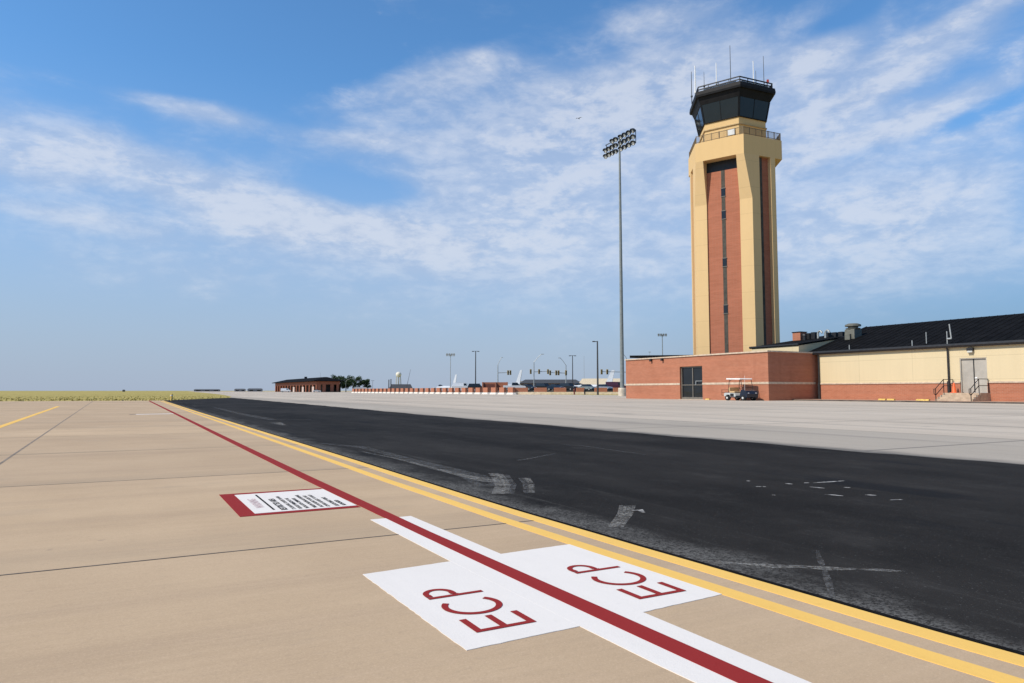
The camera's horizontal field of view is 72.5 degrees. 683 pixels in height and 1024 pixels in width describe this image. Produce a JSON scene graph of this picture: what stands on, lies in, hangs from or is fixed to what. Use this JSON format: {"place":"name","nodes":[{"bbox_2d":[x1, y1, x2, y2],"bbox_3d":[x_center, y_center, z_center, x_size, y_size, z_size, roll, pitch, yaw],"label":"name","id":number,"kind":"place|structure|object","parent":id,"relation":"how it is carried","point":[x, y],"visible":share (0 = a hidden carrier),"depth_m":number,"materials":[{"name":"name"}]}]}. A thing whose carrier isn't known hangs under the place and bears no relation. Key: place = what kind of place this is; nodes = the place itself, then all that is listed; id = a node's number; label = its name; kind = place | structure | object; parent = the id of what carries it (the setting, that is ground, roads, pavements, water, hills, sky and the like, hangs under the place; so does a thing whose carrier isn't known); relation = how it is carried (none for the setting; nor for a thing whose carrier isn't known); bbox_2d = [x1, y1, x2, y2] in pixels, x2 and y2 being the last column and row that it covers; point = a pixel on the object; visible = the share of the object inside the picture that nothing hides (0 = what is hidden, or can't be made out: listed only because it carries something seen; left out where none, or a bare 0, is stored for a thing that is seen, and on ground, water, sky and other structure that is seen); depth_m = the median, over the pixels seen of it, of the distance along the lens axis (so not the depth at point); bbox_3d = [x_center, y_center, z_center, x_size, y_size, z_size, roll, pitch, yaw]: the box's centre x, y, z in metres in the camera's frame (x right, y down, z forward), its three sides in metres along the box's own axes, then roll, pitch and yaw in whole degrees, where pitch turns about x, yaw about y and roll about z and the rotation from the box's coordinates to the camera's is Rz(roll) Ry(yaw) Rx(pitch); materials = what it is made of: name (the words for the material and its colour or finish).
{"place":"outdoors","nodes":[
{"label":"outdoors","id":0,"kind":"place"},
{"bbox_2d":[0,391,230,403],"bbox_3d":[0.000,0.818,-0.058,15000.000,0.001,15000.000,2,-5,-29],"label":"ground","id":1,"kind":"structure","parent":0,"point":[80,394],"depth_m":120.20,"materials":[{"name":"green plant"}]},
{"bbox_2d":[194,389,219,390],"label":"flat building","id":2,"kind":"structure","parent":1,"relation":"on","point":[206,389],"depth_m":825.38,"materials":[{"name":"grey"}]},
{"bbox_2d":[248,388,262,391],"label":"flat building","id":3,"kind":"structure","parent":0,"point":[255,389],"depth_m":731.30,"materials":[{"name":"grey"}]},
{"bbox_2d":[396,372,400,383],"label":"water tower","id":4,"kind":"structure","parent":0,"point":[398,374],"depth_m":1475.92,"materials":[{"name":"white metal"}]},
{"bbox_2d":[0,401,1023,682],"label":"concrete pavement","id":5,"kind":"structure","parent":0,"point":[318,609],"depth_m":2.93,"materials":[{"name":"beige concrete"}]},
{"bbox_2d":[0,406,59,427],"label":"yellow lead line","id":6,"kind":"object","parent":5,"relation":"on","point":[6,424],"visible":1,"depth_m":20.51,"materials":[{"name":"paint"}]},
{"bbox_2d":[0,401,366,486],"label":"pavement joint","id":7,"kind":"object","parent":5,"relation":"on","point":[101,451],"visible":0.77,"depth_m":9.38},
{"bbox_2d":[4,405,533,574],"bbox_3d":[-36.144,1.243,6.042,62.465,0.001,44.760,2,-5,-29],"label":"pavement joint","id":8,"kind":"object","parent":5,"relation":"on","point":[229,551],"visible":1,"depth_m":3.57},
{"bbox_2d":[220,488,359,516],"bbox_3d":[-1.682,1.182,5.194,0.805,0.006,1.110,2,-5,-29],"label":"ground sign","id":9,"kind":"object","parent":5,"relation":"on","point":[272,502],"visible":1,"depth_m":5.09,"materials":[{"name":"white paint"}]},
{"bbox_2d":[149,401,772,682],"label":"red boundary line","id":10,"kind":"object","parent":5,"relation":"on","point":[706,660],"visible":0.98,"depth_m":2.77,"materials":[{"name":"paint"}]},
{"bbox_2d":[363,561,579,650],"bbox_3d":[-0.196,1.013,2.783,0.511,0.005,1.084,2,-5,-29],"label":"painted marking","id":11,"kind":"object","parent":5,"relation":"on","point":[465,609],"visible":1,"depth_m":2.65,"materials":[{"name":"white paint"}]},
{"bbox_2d":[371,516,810,682],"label":"white line border","id":12,"kind":"object","parent":5,"relation":"on","point":[669,660],"visible":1,"depth_m":2.52,"materials":[{"name":"paint"}]},
{"bbox_2d":[161,401,1023,682],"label":"yellow edge line","id":13,"kind":"object","parent":5,"relation":"on","point":[995,676],"visible":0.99,"depth_m":2.73,"materials":[{"name":"paint"}]},
{"bbox_2d":[164,401,1023,666],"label":"yellow edge line","id":14,"kind":"object","parent":5,"relation":"on","point":[982,649],"visible":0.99,"depth_m":2.97,"materials":[{"name":"paint"}]},
{"bbox_2d":[503,544,721,611],"bbox_3d":[0.373,1.037,3.131,0.526,0.005,1.092,2,-5,-29],"label":"painted marking","id":15,"kind":"object","parent":5,"relation":"on","point":[638,588],"visible":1,"depth_m":3.03,"materials":[{"name":"white paint"}]},
{"bbox_2d":[0,0,1023,390],"label":"sky","id":16,"kind":"structure","parent":0,"point":[224,195],"materials":[{"name":"blue"}]},
{"bbox_2d":[430,391,612,392],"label":"parking lot","id":17,"kind":"structure","parent":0,"point":[547,391],"depth_m":152.35,"materials":[{"name":"grey asphalt"}]},
{"bbox_2d":[452,383,467,390],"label":"parked van","id":18,"kind":"object","parent":17,"relation":"on","point":[460,385],"visible":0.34,"depth_m":188.35,"materials":[{"name":"paint"}]},
{"bbox_2d":[468,384,481,388],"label":"parked suv","id":19,"kind":"object","parent":17,"relation":"on","point":[475,386],"visible":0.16,"depth_m":176.63,"materials":[{"name":"paint"}]},
{"bbox_2d":[482,382,507,391],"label":"brick enclosure","id":20,"kind":"object","parent":17,"relation":"on","point":[490,385],"visible":0.61,"depth_m":172.50,"materials":[{"name":"brown brick"}]},
{"bbox_2d":[497,357,510,381],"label":"traffic signal","id":21,"kind":"object","parent":17,"relation":"on","point":[507,372],"visible":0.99,"depth_m":189.76,"materials":[{"name":"metal"}]},
{"bbox_2d":[503,382,525,390],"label":"pickup truck","id":22,"kind":"object","parent":17,"relation":"on","point":[515,384],"visible":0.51,"depth_m":161.80,"materials":[{"name":"paint"}]},
{"bbox_2d":[522,384,536,390],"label":"parked car","id":23,"kind":"object","parent":17,"relation":"on","point":[529,386],"visible":0.48,"depth_m":161.64,"materials":[{"name":"paint"}]},
{"bbox_2d":[530,359,548,390],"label":"traffic signal","id":24,"kind":"object","parent":17,"relation":"on","point":[539,371],"visible":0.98,"depth_m":184.51,"materials":[{"name":"metal"}]},
{"bbox_2d":[535,383,551,390],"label":"parked suv","id":25,"kind":"object","parent":17,"relation":"on","point":[541,385],"visible":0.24,"depth_m":167.08,"materials":[{"name":"paint"}]},
{"bbox_2d":[547,384,564,390],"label":"parked car","id":26,"kind":"object","parent":17,"relation":"on","point":[551,386],"visible":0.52,"depth_m":162.89,"materials":[{"name":"paint"}]},
{"bbox_2d":[549,358,566,382],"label":"traffic signal","id":27,"kind":"object","parent":17,"relation":"on","point":[555,372],"visible":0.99,"depth_m":179.04,"materials":[{"name":"metal"}]},
{"bbox_2d":[560,383,577,390],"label":"parked suv","id":28,"kind":"object","parent":17,"relation":"on","point":[569,386],"visible":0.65,"depth_m":166.33,"materials":[{"name":"paint"}]},
{"bbox_2d":[569,355,575,390],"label":"lamp post","id":29,"kind":"object","parent":17,"relation":"on","point":[572,368],"visible":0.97,"depth_m":189.16,"materials":[{"name":"grey metal"}]},
{"bbox_2d":[578,384,596,390],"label":"parked car","id":30,"kind":"object","parent":17,"relation":"on","point":[589,387],"visible":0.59,"depth_m":160.96,"materials":[{"name":"paint"}]},
{"bbox_2d":[596,384,612,390],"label":"parked car","id":31,"kind":"object","parent":17,"relation":"on","point":[604,386],"visible":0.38,"depth_m":163.46,"materials":[{"name":"paint"}]},
{"bbox_2d":[601,355,626,373],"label":"traffic signal","id":32,"kind":"object","parent":17,"relation":"on","point":[606,371],"visible":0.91,"depth_m":172.20,"materials":[{"name":"metal"}]},
{"bbox_2d":[606,382,625,389],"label":"parked van","id":33,"kind":"object","parent":17,"relation":"on","point":[614,384],"visible":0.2,"depth_m":169.07,"materials":[{"name":"paint"}]},
{"bbox_2d":[550,394,617,394],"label":"grass strip","id":34,"kind":"object","parent":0,"point":[583,394],"depth_m":150.64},
{"bbox_2d":[164,398,1023,651],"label":"asphalt strip","id":35,"kind":"object","parent":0,"point":[939,544],"visible":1,"depth_m":5.38,"materials":[{"name":"black asphalt"}]},
{"bbox_2d":[365,452,488,481],"bbox_3d":[-1.086,1.361,7.774,0.162,0.001,3.603,2,-5,-31],"label":"scuff mark","id":36,"kind":"object","parent":35,"relation":"on","point":[448,472],"visible":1,"depth_m":6.86,"materials":[{"name":"black rubber"}]},
{"bbox_2d":[182,406,1023,655],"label":"asphalt seam","id":37,"kind":"object","parent":35,"relation":"on","point":[878,613],"visible":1,"depth_m":3.04,"materials":[{"name":"black asphalt"}]},
{"bbox_2d":[736,563,879,570],"bbox_3d":[1.339,1.040,3.216,0.878,0.001,0.088,-1,-4,12],"label":"scuff mark","id":38,"kind":"object","parent":35,"relation":"on","point":[780,566],"visible":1,"depth_m":3.25,"materials":[{"name":"grey paint"}]},
{"bbox_2d":[188,391,1023,464],"bbox_3d":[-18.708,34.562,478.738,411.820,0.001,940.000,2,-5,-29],"label":"grey apron","id":39,"kind":"object","parent":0,"point":[992,432],"visible":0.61,"depth_m":21.34,"materials":[{"name":"concrete"}]},
{"bbox_2d":[273,377,342,391],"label":"building","id":40,"kind":"structure","parent":39,"relation":"on","point":[321,384],"depth_m":420.16,"materials":[{"name":"brown brick"}]},
{"bbox_2d":[331,374,345,391],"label":"leafy tree","id":41,"kind":"object","parent":39,"relation":"on","point":[340,377],"visible":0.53,"depth_m":430.98,"materials":[{"name":"green plant"}]},
{"bbox_2d":[345,375,361,387],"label":"leafy tree","id":42,"kind":"object","parent":39,"relation":"on","point":[349,380],"visible":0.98,"depth_m":428.30,"materials":[{"name":"green plant"}]},
{"bbox_2d":[357,379,371,387],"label":"leafy tree","id":43,"kind":"object","parent":39,"relation":"on","point":[365,383],"visible":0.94,"depth_m":430.37,"materials":[{"name":"green plant"}]},
{"bbox_2d":[391,384,411,391],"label":"dark hangar","id":44,"kind":"structure","parent":39,"relation":"on","point":[400,386],"depth_m":619.35,"materials":[{"name":"grey metal"}]},
{"bbox_2d":[409,388,414,393],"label":"brick barrier","id":45,"kind":"object","parent":39,"relation":"on","point":[412,390],"visible":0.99,"depth_m":204.16,"materials":[{"name":"orange brick"}]},
{"bbox_2d":[414,388,419,393],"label":"brick barrier","id":46,"kind":"object","parent":39,"relation":"on","point":[417,390],"visible":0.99,"depth_m":200.61,"materials":[{"name":"brick"}]},
{"bbox_2d":[419,388,424,393],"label":"brick barrier","id":47,"kind":"object","parent":39,"relation":"on","point":[422,390],"visible":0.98,"depth_m":197.06,"materials":[{"name":"brick"}]},
{"bbox_2d":[424,388,429,393],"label":"brick barrier","id":48,"kind":"object","parent":39,"relation":"on","point":[427,390],"visible":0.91,"depth_m":193.73,"materials":[{"name":"orange brick"}]},
{"bbox_2d":[430,388,435,393],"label":"brick barrier","id":49,"kind":"object","parent":39,"relation":"on","point":[433,390],"visible":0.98,"depth_m":189.96,"materials":[{"name":"brick"}]},
{"bbox_2d":[435,388,441,393],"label":"brick barrier","id":50,"kind":"object","parent":39,"relation":"on","point":[438,390],"visible":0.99,"depth_m":186.52,"materials":[{"name":"orange brick"}]},
{"bbox_2d":[441,388,447,393],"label":"brick barrier","id":51,"kind":"object","parent":39,"relation":"on","point":[444,390],"visible":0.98,"depth_m":182.97,"materials":[{"name":"orange brick"}]},
{"bbox_2d":[436,375,456,387],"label":"parked aircraft","id":52,"kind":"object","parent":39,"relation":"on","point":[441,386],"visible":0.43,"depth_m":265.25,"materials":[{"name":"white paint"}]},
{"bbox_2d":[447,388,453,393],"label":"brick barrier","id":53,"kind":"object","parent":39,"relation":"on","point":[450,390],"visible":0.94,"depth_m":179.41,"materials":[{"name":"brick"}]},
{"bbox_2d":[446,353,454,387],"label":"lamp post","id":54,"kind":"object","parent":39,"relation":"on","point":[450,355],"visible":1,"depth_m":239.01,"materials":[{"name":"metal"}]},
{"bbox_2d":[454,388,460,393],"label":"brick barrier","id":55,"kind":"object","parent":39,"relation":"on","point":[457,390],"visible":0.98,"depth_m":175.83,"materials":[{"name":"brick"}]},
{"bbox_2d":[460,388,467,393],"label":"brick barrier","id":56,"kind":"object","parent":39,"relation":"on","point":[463,390],"visible":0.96,"depth_m":172.44,"materials":[{"name":"brick"}]},
{"bbox_2d":[467,388,474,393],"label":"brick barrier","id":57,"kind":"object","parent":39,"relation":"on","point":[471,390],"visible":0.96,"depth_m":168.87,"materials":[{"name":"red brick"}]},
{"bbox_2d":[472,351,478,390],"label":"lamp post","id":58,"kind":"object","parent":39,"relation":"on","point":[475,367],"visible":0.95,"depth_m":184.62,"materials":[{"name":"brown metal"}]},
{"bbox_2d":[474,388,481,393],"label":"brick barrier","id":59,"kind":"object","parent":39,"relation":"on","point":[478,390],"visible":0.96,"depth_m":165.29,"materials":[{"name":"red brick"}]},
{"bbox_2d":[482,388,489,393],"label":"brick barrier","id":60,"kind":"object","parent":39,"relation":"on","point":[486,390],"visible":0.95,"depth_m":161.78,"materials":[{"name":"red brick"}]},
{"bbox_2d":[490,387,497,393],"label":"brick barrier","id":61,"kind":"object","parent":39,"relation":"on","point":[494,390],"visible":0.96,"depth_m":158.25,"materials":[{"name":"red brick"}]},
{"bbox_2d":[498,387,506,393],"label":"brick barrier","id":62,"kind":"object","parent":39,"relation":"on","point":[502,390],"visible":0.96,"depth_m":154.85,"materials":[{"name":"red brick"}]},
{"bbox_2d":[507,387,516,394],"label":"brick barrier","id":63,"kind":"object","parent":39,"relation":"on","point":[511,390],"visible":0.98,"depth_m":151.05,"materials":[{"name":"red brick"}]},
{"bbox_2d":[516,370,521,384],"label":"parked aircraft","id":64,"kind":"object","parent":39,"relation":"on","point":[519,377],"visible":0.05,"depth_m":208.80,"materials":[{"name":"white paint"}]},
{"bbox_2d":[520,379,578,390],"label":"long building","id":65,"kind":"structure","parent":39,"relation":"on","point":[549,382],"depth_m":243.46,"materials":[{"name":"grey metal"}]},
{"bbox_2d":[515,388,617,394],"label":"barrier wall","id":66,"kind":"structure","parent":39,"relation":"on","point":[524,391],"depth_m":151.36,"materials":[{"name":"red brick"}]},
{"bbox_2d":[574,370,614,386],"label":"parked aircraft","id":67,"kind":"object","parent":39,"relation":"on","point":[610,377],"visible":0.23,"depth_m":198.78,"materials":[{"name":"white paint"}]},
{"bbox_2d":[592,341,598,394],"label":"lamp post","id":68,"kind":"object","parent":39,"relation":"on","point":[597,370],"visible":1,"depth_m":138.73,"materials":[{"name":"brown metal"}]},
{"bbox_2d":[579,378,625,390],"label":"tan building","id":69,"kind":"structure","parent":39,"relation":"on","point":[591,381],"depth_m":238.77,"materials":[{"name":"beige"}]},
{"bbox_2d":[603,128,635,395],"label":"floodlight mast","id":70,"kind":"object","parent":39,"relation":"on","point":[622,389],"visible":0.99,"depth_m":107.45,"materials":[{"name":"metal"}]},
{"bbox_2d":[658,334,666,354],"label":"lamp post","id":71,"kind":"object","parent":39,"relation":"on","point":[662,340],"visible":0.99,"depth_m":244.81,"materials":[{"name":"grey metal"}]},
{"bbox_2d":[625,350,817,400],"bbox_3d":[20.884,3.360,69.981,12.190,4.783,22.380,2,-5,-29],"label":"brick annex","id":72,"kind":"object","parent":39,"relation":"on","point":[782,375],"visible":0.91,"depth_m":61.94,"materials":[{"name":"red brick"}]},
{"bbox_2d":[681,366,702,398],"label":"glass door","id":73,"kind":"structure","parent":72,"relation":"in","point":[691,377],"depth_m":65.45,"materials":[{"name":"black glass"}]},
{"bbox_2d":[688,56,781,354],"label":"control tower","id":74,"kind":"structure","parent":39,"relation":"on","point":[735,156],"depth_m":74.07,"materials":[{"name":"concrete"}]},
{"bbox_2d":[695,106,703,135],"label":"cab window","id":75,"kind":"structure","parent":74,"relation":"in","point":[699,122],"depth_m":78.34,"materials":[{"name":"glass"}]},
{"bbox_2d":[701,96,738,123],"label":"cab window","id":76,"kind":"structure","parent":74,"relation":"in","point":[725,109],"depth_m":75.21,"materials":[{"name":"black glass"}]},
{"bbox_2d":[739,96,769,121],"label":"cab window","id":77,"kind":"structure","parent":74,"relation":"in","point":[749,108],"depth_m":74.84,"materials":[{"name":"black glass"}]},
{"bbox_2d":[722,378,757,400],"bbox_3d":[19.023,3.921,58.543,1.299,2.043,3.142,2,-4,-25],"label":"golf cart","id":78,"kind":"object","parent":39,"relation":"on","point":[736,393],"visible":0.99,"depth_m":57.91,"materials":[{"name":"white paint"}]},
{"bbox_2d":[793,399,1023,403],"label":"kerb","id":79,"kind":"structure","parent":39,"relation":"on","point":[913,401],"depth_m":49.16,"materials":[{"name":"grey concrete"}]},
{"bbox_2d":[749,313,1023,401],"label":"cream building","id":80,"kind":"structure","parent":0,"point":[914,361],"depth_m":53.53,"materials":[{"name":"red brick"}]},
{"bbox_2d":[960,357,987,392],"bbox_3d":[32.416,2.373,48.956,0.170,2.450,1.790,2,-5,-29],"label":"double door","id":81,"kind":"structure","parent":80,"relation":"in","point":[971,369],"depth_m":49.02,"materials":[{"name":"white paint"}]},
{"bbox_2d":[807,399,1022,401],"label":"sidewalk","id":82,"kind":"structure","parent":0,"point":[915,400],"depth_m":50.84,"materials":[{"name":"grey concrete"}]},
{"bbox_2d":[933,379,990,400],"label":"door steps","id":83,"kind":"structure","parent":82,"relation":"on","point":[973,396],"depth_m":47.82,"materials":[{"name":"beige concrete"}]},
{"bbox_2d":[950,383,958,392],"bbox_3d":[31.364,3.282,49.555,0.400,0.720,0.400,2,-5,-29],"label":"traffic cone","id":84,"kind":"object","parent":83,"relation":"on","point":[953,389],"visible":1,"depth_m":49.47,"materials":[{"name":"orange plastic"}]}
]}

